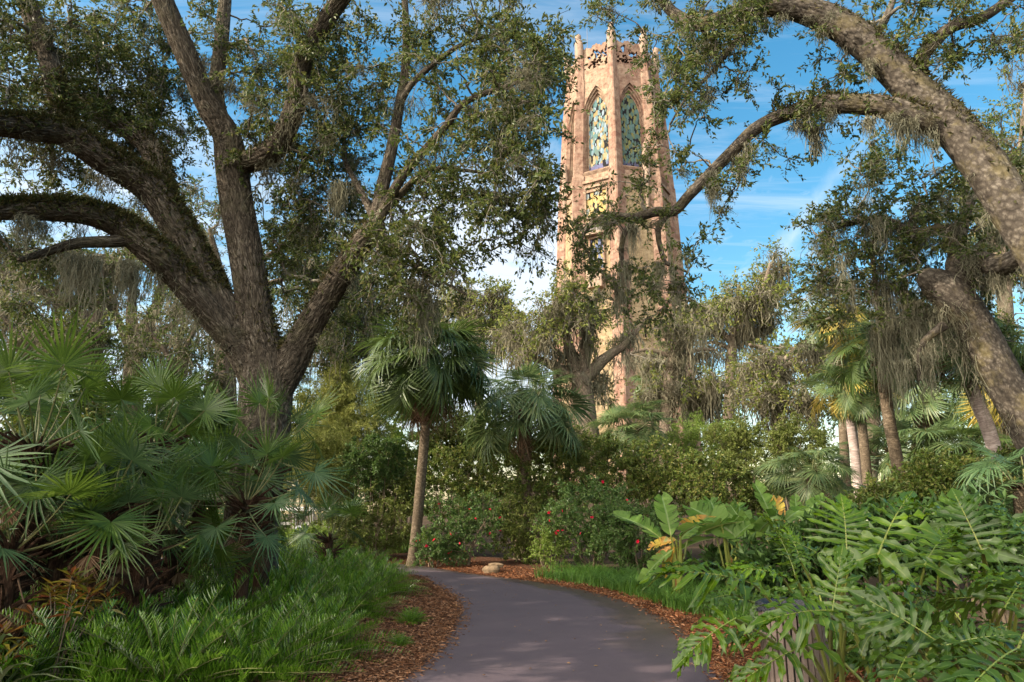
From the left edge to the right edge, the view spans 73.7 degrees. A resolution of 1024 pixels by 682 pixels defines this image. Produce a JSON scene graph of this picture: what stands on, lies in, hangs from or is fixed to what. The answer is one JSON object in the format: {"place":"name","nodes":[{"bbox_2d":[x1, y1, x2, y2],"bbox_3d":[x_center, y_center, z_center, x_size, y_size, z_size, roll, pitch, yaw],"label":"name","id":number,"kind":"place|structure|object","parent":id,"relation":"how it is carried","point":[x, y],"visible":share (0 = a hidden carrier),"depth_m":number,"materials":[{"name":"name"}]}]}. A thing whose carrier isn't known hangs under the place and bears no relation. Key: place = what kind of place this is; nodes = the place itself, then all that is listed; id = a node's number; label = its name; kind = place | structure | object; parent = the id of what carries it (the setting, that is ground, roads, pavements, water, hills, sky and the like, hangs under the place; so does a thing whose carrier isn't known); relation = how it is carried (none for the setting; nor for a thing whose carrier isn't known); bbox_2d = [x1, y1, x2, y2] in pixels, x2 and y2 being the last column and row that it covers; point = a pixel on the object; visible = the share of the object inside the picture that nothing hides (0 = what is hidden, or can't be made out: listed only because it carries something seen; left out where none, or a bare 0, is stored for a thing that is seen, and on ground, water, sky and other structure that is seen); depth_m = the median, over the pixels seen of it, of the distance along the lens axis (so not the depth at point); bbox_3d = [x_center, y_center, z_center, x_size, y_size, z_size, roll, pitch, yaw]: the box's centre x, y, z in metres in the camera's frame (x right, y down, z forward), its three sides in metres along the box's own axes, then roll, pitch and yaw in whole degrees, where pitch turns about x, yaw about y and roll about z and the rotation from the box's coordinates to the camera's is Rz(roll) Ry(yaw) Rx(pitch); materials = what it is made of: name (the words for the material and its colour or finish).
{"place":"outdoors","nodes":[
{"label":"outdoors","id":0,"kind":"place"},
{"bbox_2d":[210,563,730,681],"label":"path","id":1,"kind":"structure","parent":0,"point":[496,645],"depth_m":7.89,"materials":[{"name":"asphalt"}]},
{"bbox_2d":[0,486,1023,669],"bbox_3d":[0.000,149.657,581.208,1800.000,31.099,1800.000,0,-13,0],"label":"ground","id":2,"kind":"structure","parent":0,"point":[695,549],"depth_m":21.59,"materials":[{"name":"soil"}]},
{"bbox_2d":[0,355,85,526],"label":"fan palm","id":3,"kind":"object","parent":2,"relation":"on","point":[44,406],"visible":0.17,"depth_m":7.84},
{"bbox_2d":[0,371,133,438],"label":"shrub","id":4,"kind":"object","parent":2,"relation":"on","point":[28,418],"visible":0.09,"depth_m":12.69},
{"bbox_2d":[0,226,134,419],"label":"live oak","id":5,"kind":"object","parent":2,"relation":"on","point":[98,314],"visible":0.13,"depth_m":24.53,"materials":[{"name":"green plant"}]},
{"bbox_2d":[0,260,137,391],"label":"live oak","id":6,"kind":"object","parent":2,"relation":"on","point":[99,343],"visible":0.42,"depth_m":17.03,"materials":[{"name":"green plant"}]},
{"bbox_2d":[50,188,229,417],"bbox_3d":[-14.212,-0.167,26.479,7.667,12.415,5.206,-2,-13,9],"label":"live oak","id":7,"kind":"object","parent":2,"relation":"on","point":[125,252],"visible":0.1,"depth_m":26.22,"materials":[{"name":"green plant"}]},
{"bbox_2d":[88,282,236,417],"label":"live oak","id":8,"kind":"object","parent":2,"relation":"on","point":[184,353],"visible":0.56,"depth_m":19.36,"materials":[{"name":"green plant"}]},
{"bbox_2d":[129,378,235,546],"bbox_3d":[-6.435,2.670,13.238,2.369,4.008,1.952,0,-13,0],"label":"shrub","id":9,"kind":"object","parent":2,"relation":"on","point":[182,419],"visible":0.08,"depth_m":13.23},
{"bbox_2d":[134,408,276,586],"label":"fan palm","id":10,"kind":"object","parent":2,"relation":"on","point":[196,514],"visible":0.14,"depth_m":9.64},
{"bbox_2d":[179,172,373,500],"bbox_3d":[-7.874,-0.359,22.436,7.085,10.963,5.076,0,-13,0],"label":"live oak","id":11,"kind":"object","parent":2,"relation":"on","point":[336,351],"visible":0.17,"depth_m":22.39,"materials":[{"name":"green plant"}]},
{"bbox_2d":[202,574,472,681],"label":"mulch bed","id":12,"kind":"object","parent":2,"relation":"on","point":[391,617],"visible":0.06,"depth_m":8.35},
{"bbox_2d":[11,566,124,678],"bbox_3d":[-3.634,2.422,5.614,0.718,1.129,0.804,-5,-14,21],"label":"croton","id":13,"kind":"object","parent":12,"relation":"on","point":[70,603],"visible":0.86,"depth_m":5.59,"materials":[{"name":"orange plant"}]},
{"bbox_2d":[0,307,141,654],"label":"fan palm","id":14,"kind":"object","parent":12,"relation":"on","point":[45,390],"visible":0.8,"depth_m":5.95,"materials":[{"name":"plant"}]},
{"bbox_2d":[0,625,147,681],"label":"strap lily","id":15,"kind":"object","parent":12,"relation":"on","point":[5,671],"visible":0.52,"depth_m":5.30,"materials":[{"name":"green plant"}]},
{"bbox_2d":[0,433,150,644],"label":"fan palm","id":16,"kind":"object","parent":12,"relation":"on","point":[55,563],"visible":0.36,"depth_m":6.04,"materials":[{"name":"plant"}]},
{"bbox_2d":[0,441,156,660],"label":"fan palm","id":17,"kind":"object","parent":12,"relation":"on","point":[15,557],"visible":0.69,"depth_m":5.56,"materials":[{"name":"plant"}]},
{"bbox_2d":[0,404,204,643],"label":"fan palm","id":18,"kind":"object","parent":12,"relation":"on","point":[116,520],"visible":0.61,"depth_m":6.12,"materials":[{"name":"plant"}]},
{"bbox_2d":[0,580,207,681],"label":"coontie","id":19,"kind":"object","parent":12,"relation":"on","point":[46,644],"visible":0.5,"depth_m":5.50,"materials":[{"name":"green plant"}]},
{"bbox_2d":[25,441,230,652],"bbox_3d":[-3.390,1.987,6.187,1.657,2.241,1.832,0,-13,0],"label":"fan palm","id":20,"kind":"object","parent":12,"relation":"on","point":[138,581],"visible":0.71,"depth_m":6.23,"materials":[{"name":"plant"}]},
{"bbox_2d":[75,350,241,611],"bbox_3d":[-3.876,1.676,7.198,1.785,3.298,1.774,7,-15,-29],"label":"fan palm","id":21,"kind":"object","parent":12,"relation":"on","point":[172,395],"visible":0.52,"depth_m":7.28,"materials":[{"name":"plant"}]},
{"bbox_2d":[11,584,313,681],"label":"coontie","id":22,"kind":"object","parent":12,"relation":"on","point":[193,656],"visible":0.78,"depth_m":5.55,"materials":[{"name":"green plant"}]},
{"bbox_2d":[123,435,246,603],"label":"fan palm","id":23,"kind":"object","parent":12,"relation":"on","point":[173,577],"visible":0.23,"depth_m":7.80,"materials":[{"name":"plant"}]},
{"bbox_2d":[153,570,290,647],"bbox_3d":[-3.308,3.021,7.353,2.270,1.003,2.246,0,-13,0],"label":"coontie","id":24,"kind":"object","parent":12,"relation":"on","point":[250,607],"visible":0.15,"depth_m":7.41,"materials":[{"name":"green plant"}]},
{"bbox_2d":[164,423,327,625],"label":"fan palm","id":25,"kind":"object","parent":12,"relation":"on","point":[244,548],"visible":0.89,"depth_m":7.61,"materials":[{"name":"plant"}]},
{"bbox_2d":[133,593,364,681],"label":"coontie","id":26,"kind":"object","parent":12,"relation":"on","point":[284,670],"visible":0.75,"depth_m":5.96,"materials":[{"name":"green plant"}]},
{"bbox_2d":[204,359,360,604],"bbox_3d":[-3.070,1.968,8.757,1.968,3.434,1.915,7,-15,-26],"label":"fan palm","id":27,"kind":"object","parent":12,"relation":"on","point":[261,395],"visible":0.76,"depth_m":8.77,"materials":[{"name":"plant"}]},
{"bbox_2d":[208,571,364,640],"bbox_3d":[-2.755,3.199,7.945,2.043,0.982,2.219,5,-14,-21],"label":"coontie","id":28,"kind":"object","parent":12,"relation":"on","point":[318,587],"visible":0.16,"depth_m":8.02,"materials":[{"name":"green plant"}]},
{"bbox_2d":[0,0,589,588],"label":"live oak","id":29,"kind":"object","parent":12,"relation":"on","point":[182,262],"visible":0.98,"depth_m":11.05,"materials":[{"name":"green plant"}]},
{"bbox_2d":[229,556,372,611],"bbox_3d":[-3.084,3.596,9.752,2.221,0.998,2.301,0,-13,0],"label":"coontie","id":30,"kind":"object","parent":12,"relation":"on","point":[295,579],"visible":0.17,"depth_m":9.69,"materials":[{"name":"green plant"}]},
{"bbox_2d":[281,489,374,568],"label":"fan palm","id":31,"kind":"object","parent":12,"relation":"on","point":[353,510],"visible":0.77,"depth_m":12.44,"materials":[{"name":"plant"}]},
{"bbox_2d":[281,546,391,595],"bbox_3d":[-3.047,4.046,11.719,2.388,1.020,2.323,0,-13,0],"label":"coontie","id":32,"kind":"object","parent":12,"relation":"on","point":[347,557],"visible":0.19,"depth_m":11.61,"materials":[{"name":"green plant"}]},
{"bbox_2d":[269,593,412,672],"bbox_3d":[-2.016,2.989,6.950,1.731,0.858,1.704,-8,-15,31],"label":"coontie","id":33,"kind":"object","parent":12,"relation":"on","point":[347,623],"visible":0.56,"depth_m":6.87,"materials":[{"name":"green plant"}]},
{"bbox_2d":[289,565,409,621],"bbox_3d":[-2.303,3.549,9.430,1.961,0.868,1.930,0,-13,0],"label":"coontie","id":34,"kind":"object","parent":12,"relation":"on","point":[360,592],"visible":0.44,"depth_m":9.29,"materials":[{"name":"green plant"}]},
{"bbox_2d":[335,554,432,600],"bbox_3d":[-2.271,4.045,11.562,1.948,0.868,1.956,0,-13,0],"label":"coontie","id":35,"kind":"object","parent":12,"relation":"on","point":[391,570],"visible":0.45,"depth_m":11.35,"materials":[{"name":"green plant"}]},
{"bbox_2d":[279,253,408,499],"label":"live oak","id":36,"kind":"object","parent":2,"relation":"on","point":[322,361],"visible":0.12,"depth_m":24.18,"materials":[{"name":"green plant"}]},
{"bbox_2d":[290,353,403,538],"bbox_3d":[-5.574,3.615,22.860,4.170,6.524,3.699,0,-13,0],"label":"shrub","id":37,"kind":"object","parent":2,"relation":"on","point":[349,412],"visible":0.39,"depth_m":22.60,"materials":[{"name":"plant"}]},
{"bbox_2d":[360,441,425,534],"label":"shrub","id":38,"kind":"object","parent":2,"relation":"on","point":[404,483],"visible":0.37,"depth_m":22.22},
{"bbox_2d":[370,413,443,534],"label":"shrub","id":39,"kind":"object","parent":2,"relation":"on","point":[396,433],"visible":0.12,"depth_m":26.31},
{"bbox_2d":[349,309,504,565],"bbox_3d":[-2.246,2.310,17.431,4.179,6.727,4.060,0,-13,0],"label":"cabbage palm","id":40,"kind":"object","parent":2,"relation":"on","point":[418,395],"visible":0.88,"depth_m":17.07,"materials":[{"name":"green plant"}]},
{"bbox_2d":[414,401,510,542],"bbox_3d":[-1.814,4.965,26.533,3.909,5.511,3.203,0,-13,0],"label":"shrub","id":41,"kind":"object","parent":2,"relation":"on","point":[454,441],"visible":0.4,"depth_m":26.13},
{"bbox_2d":[429,270,515,427],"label":"live oak","id":42,"kind":"object","parent":2,"relation":"on","point":[482,305],"visible":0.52,"depth_m":39.93,"materials":[{"name":"green plant"}]},
{"bbox_2d":[1,376,991,534],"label":"distant woods","id":43,"kind":"object","parent":2,"relation":"on","point":[428,501],"visible":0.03,"depth_m":47.28,"materials":[{"name":"green plant"}]},
{"bbox_2d":[453,359,599,559],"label":"cabbage palm","id":44,"kind":"object","parent":2,"relation":"on","point":[522,416],"visible":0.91,"depth_m":19.34,"materials":[{"name":"green plant"}]},
{"bbox_2d":[479,433,579,537],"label":"shrub","id":45,"kind":"object","parent":2,"relation":"on","point":[511,461],"visible":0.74,"depth_m":19.21,"materials":[{"name":"green plant"}]},
{"bbox_2d":[483,259,646,480],"bbox_3d":[2.495,2.127,31.427,7.899,10.851,7.363,0,-13,0],"label":"live oak","id":46,"kind":"object","parent":2,"relation":"on","point":[561,318],"visible":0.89,"depth_m":31.15,"materials":[{"name":"green plant"}]},
{"bbox_2d":[161,552,1019,681],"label":"bark bed","id":47,"kind":"object","parent":2,"relation":"on","point":[508,562],"visible":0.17,"depth_m":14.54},
{"bbox_2d":[283,413,364,528],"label":"shrub","id":48,"kind":"object","parent":47,"relation":"on","point":[322,434],"visible":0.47,"depth_m":20.31,"materials":[{"name":"plant"}]},
{"bbox_2d":[313,499,381,555],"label":"shrub","id":49,"kind":"object","parent":47,"relation":"on","point":[360,531],"visible":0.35,"depth_m":17.69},
{"bbox_2d":[333,430,411,554],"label":"shrub","id":50,"kind":"object","parent":47,"relation":"on","point":[376,466],"visible":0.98,"depth_m":19.46,"materials":[{"name":"plant"}]},
{"bbox_2d":[339,479,423,557],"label":"shrub","id":51,"kind":"object","parent":47,"relation":"on","point":[393,538],"visible":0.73,"depth_m":18.66,"materials":[{"name":"plant"}]},
{"bbox_2d":[405,525,462,567],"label":"shrub","id":52,"kind":"object","parent":47,"relation":"on","point":[436,543],"visible":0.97,"depth_m":16.42,"materials":[{"name":"green plant"}]},
{"bbox_2d":[408,441,498,541],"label":"shrub","id":53,"kind":"object","parent":47,"relation":"on","point":[460,486],"visible":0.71,"depth_m":19.83,"materials":[{"name":"plant"}]},
{"bbox_2d":[424,488,505,566],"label":"shrub","id":54,"kind":"object","parent":47,"relation":"on","point":[461,526],"visible":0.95,"depth_m":16.77,"materials":[{"name":"green plant"}]},
{"bbox_2d":[490,493,559,564],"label":"shrub","id":55,"kind":"object","parent":47,"relation":"on","point":[514,526],"visible":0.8,"depth_m":17.34,"materials":[{"name":"plant"}]},
{"bbox_2d":[523,521,574,569],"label":"shrub","id":56,"kind":"object","parent":47,"relation":"on","point":[546,538],"visible":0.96,"depth_m":15.62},
{"bbox_2d":[529,474,646,567],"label":"shrub","id":57,"kind":"object","parent":47,"relation":"on","point":[571,500],"visible":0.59,"depth_m":15.84,"materials":[{"name":"green plant"}]},
{"bbox_2d":[589,494,682,573],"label":"shrub","id":58,"kind":"object","parent":47,"relation":"on","point":[606,535],"visible":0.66,"depth_m":14.58,"materials":[{"name":"green plant"}]},
{"bbox_2d":[611,492,746,600],"bbox_3d":[2.556,3.373,11.152,2.199,1.791,1.651,-8,-15,31],"label":"banana plant","id":59,"kind":"object","parent":47,"relation":"on","point":[672,553],"visible":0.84,"depth_m":11.13,"materials":[{"name":"green plant"}]},
{"bbox_2d":[676,498,784,588],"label":"banana plant","id":60,"kind":"object","parent":47,"relation":"on","point":[760,525],"visible":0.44,"depth_m":11.71,"materials":[{"name":"green plant"}]},
{"bbox_2d":[678,496,793,590],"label":"banana plant","id":61,"kind":"object","parent":47,"relation":"on","point":[726,532],"visible":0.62,"depth_m":11.35,"materials":[{"name":"green plant"}]},
{"bbox_2d":[526,558,988,673],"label":"border grass","id":62,"kind":"structure","parent":47,"relation":"on","point":[622,580],"depth_m":11.65,"materials":[{"name":"plant"}]},
{"bbox_2d":[718,530,825,607],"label":"leafy plant","id":63,"kind":"object","parent":47,"relation":"on","point":[760,554],"visible":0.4,"depth_m":8.97,"materials":[{"name":"green plant"}]},
{"bbox_2d":[738,480,808,594],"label":"banana plant","id":64,"kind":"object","parent":47,"relation":"on","point":[792,513],"visible":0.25,"depth_m":11.62,"materials":[{"name":"green plant"}]},
{"bbox_2d":[691,524,928,680],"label":"philodendron","id":65,"kind":"object","parent":47,"relation":"on","point":[760,574],"visible":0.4,"depth_m":5.91,"materials":[{"name":"green plant"}]},
{"bbox_2d":[759,499,876,609],"bbox_3d":[4.029,2.860,8.786,1.432,1.620,1.414,0,-13,0],"label":"leafy plant","id":66,"kind":"object","parent":47,"relation":"on","point":[804,522],"visible":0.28,"depth_m":8.62,"materials":[{"name":"green plant"}]},
{"bbox_2d":[811,491,919,611],"bbox_3d":[4.405,2.725,8.410,1.386,1.711,1.335,11,-17,-40],"label":"leafy plant","id":67,"kind":"object","parent":47,"relation":"on","point":[870,571],"visible":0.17,"depth_m":8.20,"materials":[{"name":"green plant"}]},
{"bbox_2d":[776,532,1023,663],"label":"philodendron","id":68,"kind":"object","parent":47,"relation":"on","point":[931,578],"visible":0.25,"depth_m":6.14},
{"bbox_2d":[828,488,1023,681],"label":"philodendron","id":69,"kind":"object","parent":47,"relation":"on","point":[956,499],"visible":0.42,"depth_m":4.68,"materials":[{"name":"green plant"}]},
{"bbox_2d":[833,566,1023,681],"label":"philodendron","id":70,"kind":"object","parent":47,"relation":"on","point":[989,635],"visible":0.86,"depth_m":3.32,"materials":[{"name":"plant"}]},
{"bbox_2d":[547,429,645,556],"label":"shrub","id":71,"kind":"object","parent":2,"relation":"on","point":[608,448],"visible":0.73,"depth_m":19.93,"materials":[{"name":"green plant"}]},
{"bbox_2d":[553,22,701,484],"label":"bell tower","id":72,"kind":"structure","parent":2,"relation":"on","point":[605,131],"depth_m":85.78,"materials":[{"name":"beige"}]},
{"bbox_2d":[584,398,680,536],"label":"cabbage palm","id":73,"kind":"object","parent":2,"relation":"on","point":[630,431],"visible":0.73,"depth_m":28.41,"materials":[{"name":"green plant"}]},
{"bbox_2d":[614,431,700,548],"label":"shrub","id":74,"kind":"object","parent":2,"relation":"on","point":[646,484],"visible":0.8,"depth_m":19.29,"materials":[{"name":"green plant"}]},
{"bbox_2d":[616,286,739,448],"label":"live oak","id":75,"kind":"object","parent":2,"relation":"on","point":[703,393],"visible":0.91,"depth_m":39.88,"materials":[{"name":"green plant"}]},
{"bbox_2d":[656,407,741,535],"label":"shrub","id":76,"kind":"object","parent":2,"relation":"on","point":[692,434],"visible":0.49,"depth_m":29.72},
{"bbox_2d":[661,445,756,550],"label":"shrub","id":77,"kind":"object","parent":2,"relation":"on","point":[703,487],"visible":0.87,"depth_m":18.36,"materials":[{"name":"plant"}]},
{"bbox_2d":[677,235,806,424],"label":"live oak","id":78,"kind":"object","parent":2,"relation":"on","point":[753,314],"visible":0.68,"depth_m":46.66,"materials":[{"name":"green plant"}]},
{"bbox_2d":[701,413,783,508],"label":"shrub","id":79,"kind":"object","parent":2,"relation":"on","point":[734,443],"visible":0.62,"depth_m":27.34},
{"bbox_2d":[707,447,790,544],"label":"shrub","id":80,"kind":"object","parent":2,"relation":"on","point":[755,506],"visible":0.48,"depth_m":18.94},
{"bbox_2d":[715,325,837,458],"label":"live oak","id":81,"kind":"object","parent":2,"relation":"on","point":[773,400],"visible":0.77,"depth_m":34.02,"materials":[{"name":"green plant"}]},
{"bbox_2d":[635,493,923,681],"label":"philodendron","id":82,"kind":"object","parent":2,"relation":"on","point":[808,620],"visible":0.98,"depth_m":3.78,"materials":[{"name":"green plant"}]},
{"bbox_2d":[555,0,1023,342],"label":"live oak","id":83,"kind":"object","parent":2,"relation":"on","point":[920,102],"visible":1,"depth_m":11.44,"materials":[{"name":"green plant"}]},
{"bbox_2d":[754,410,838,523],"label":"shrub","id":84,"kind":"object","parent":2,"relation":"on","point":[779,442],"visible":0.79,"depth_m":25.65,"materials":[{"name":"plant"}]},
{"bbox_2d":[752,444,862,516],"bbox_3d":[7.313,3.975,16.451,2.385,3.056,2.439,5,-14,-22],"label":"dwarf palmetto","id":85,"kind":"object","parent":2,"relation":"on","point":[812,480],"visible":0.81,"depth_m":16.46,"materials":[{"name":"green plant"}]},
{"bbox_2d":[780,291,874,502],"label":"cabbage palm","id":86,"kind":"object","parent":2,"relation":"on","point":[842,432],"visible":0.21,"depth_m":27.20,"materials":[{"name":"green plant"}]},
{"bbox_2d":[800,359,879,503],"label":"cabbage palm","id":87,"kind":"object","parent":2,"relation":"on","point":[852,434],"visible":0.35,"depth_m":20.86,"materials":[{"name":"green plant"}]},
{"bbox_2d":[814,362,908,491],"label":"cabbage palm","id":88,"kind":"object","parent":2,"relation":"on","point":[862,413],"visible":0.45,"depth_m":20.24,"materials":[{"name":"green plant"}]},
{"bbox_2d":[729,491,1014,681],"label":"philodendron","id":89,"kind":"object","parent":2,"relation":"on","point":[907,531],"visible":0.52,"depth_m":4.28,"materials":[{"name":"green plant"}]},
{"bbox_2d":[811,310,950,576],"bbox_3d":[8.580,2.195,15.509,3.001,6.053,3.013,0,-13,0],"label":"cabbage palm","id":90,"kind":"object","parent":2,"relation":"on","point":[860,368],"visible":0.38,"depth_m":15.66,"materials":[{"name":"green plant"}]},
{"bbox_2d":[842,468,920,595],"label":"shrub","id":91,"kind":"object","parent":2,"relation":"on","point":[870,490],"visible":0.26,"depth_m":12.05,"materials":[{"name":"green plant"}]},
{"bbox_2d":[779,114,1023,477],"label":"live oak","id":92,"kind":"object","parent":2,"relation":"on","point":[961,308],"visible":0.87,"depth_m":12.98,"materials":[{"name":"green plant"}]},
{"bbox_2d":[868,361,969,465],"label":"cabbage palm","id":93,"kind":"object","parent":2,"relation":"on","point":[922,416],"visible":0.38,"depth_m":23.29,"materials":[{"name":"green plant"}]},
{"bbox_2d":[872,488,968,633],"bbox_3d":[5.063,2.677,8.303,1.353,1.760,1.307,0,-13,0],"label":"leafy plant","id":94,"kind":"object","parent":2,"relation":"on","point":[915,520],"visible":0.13,"depth_m":8.18,"materials":[{"name":"green plant"}]},
{"bbox_2d":[869,417,983,497],"bbox_3d":[11.989,4.213,19.604,3.118,3.995,3.704,3,-13,-13],"label":"dwarf palmetto","id":95,"kind":"object","parent":2,"relation":"on","point":[905,431],"visible":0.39,"depth_m":19.49,"materials":[{"name":"green plant"}]},
{"bbox_2d":[857,290,1023,576],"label":"cabbage palm","id":96,"kind":"object","parent":2,"relation":"on","point":[991,440],"visible":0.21,"depth_m":14.36,"materials":[{"name":"green plant"}]},
{"bbox_2d":[880,446,1017,603],"bbox_3d":[7.210,2.960,11.097,2.189,2.470,1.822,0,-13,0],"label":"shrub","id":97,"kind":"object","parent":2,"relation":"on","point":[923,476],"visible":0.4,"depth_m":11.07,"materials":[{"name":"green plant"}]},
{"bbox_2d":[903,418,1016,464],"bbox_3d":[12.418,3.949,18.579,3.330,4.045,3.404,5,-14,-20],"label":"dwarf palmetto","id":98,"kind":"object","parent":2,"relation":"on","point":[974,429],"visible":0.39,"depth_m":18.36,"materials":[{"name":"green plant"}]},
{"bbox_2d":[910,486,1023,626],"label":"leafy plant","id":99,"kind":"object","parent":2,"relation":"on","point":[1004,501],"visible":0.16,"depth_m":7.71,"materials":[{"name":"green plant"}]},
{"bbox_2d":[937,345,1022,455],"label":"cabbage palm","id":100,"kind":"object","parent":2,"relation":"on","point":[960,408],"visible":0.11,"depth_m":20.19,"materials":[{"name":"green plant"}]},
{"bbox_2d":[937,14,1023,441],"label":"live oak","id":101,"kind":"object","parent":2,"relation":"on","point":[1010,306],"visible":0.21,"depth_m":29.77,"materials":[{"name":"green plant"}]},
{"bbox_2d":[948,439,1023,515],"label":"dwarf palmetto","id":102,"kind":"object","parent":2,"relation":"on","point":[1015,488],"visible":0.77,"depth_m":9.26,"materials":[{"name":"green plant"}]},
{"bbox_2d":[0,0,1023,513],"label":"sky","id":103,"kind":"structure","parent":0,"point":[761,211],"materials":[{"name":"blue"}]},
{"bbox_2d":[755,597,829,681],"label":"litter bin","id":104,"kind":"object","parent":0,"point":[790,675],"visible":0.3,"depth_m":4.72,"materials":[{"name":"brown"}]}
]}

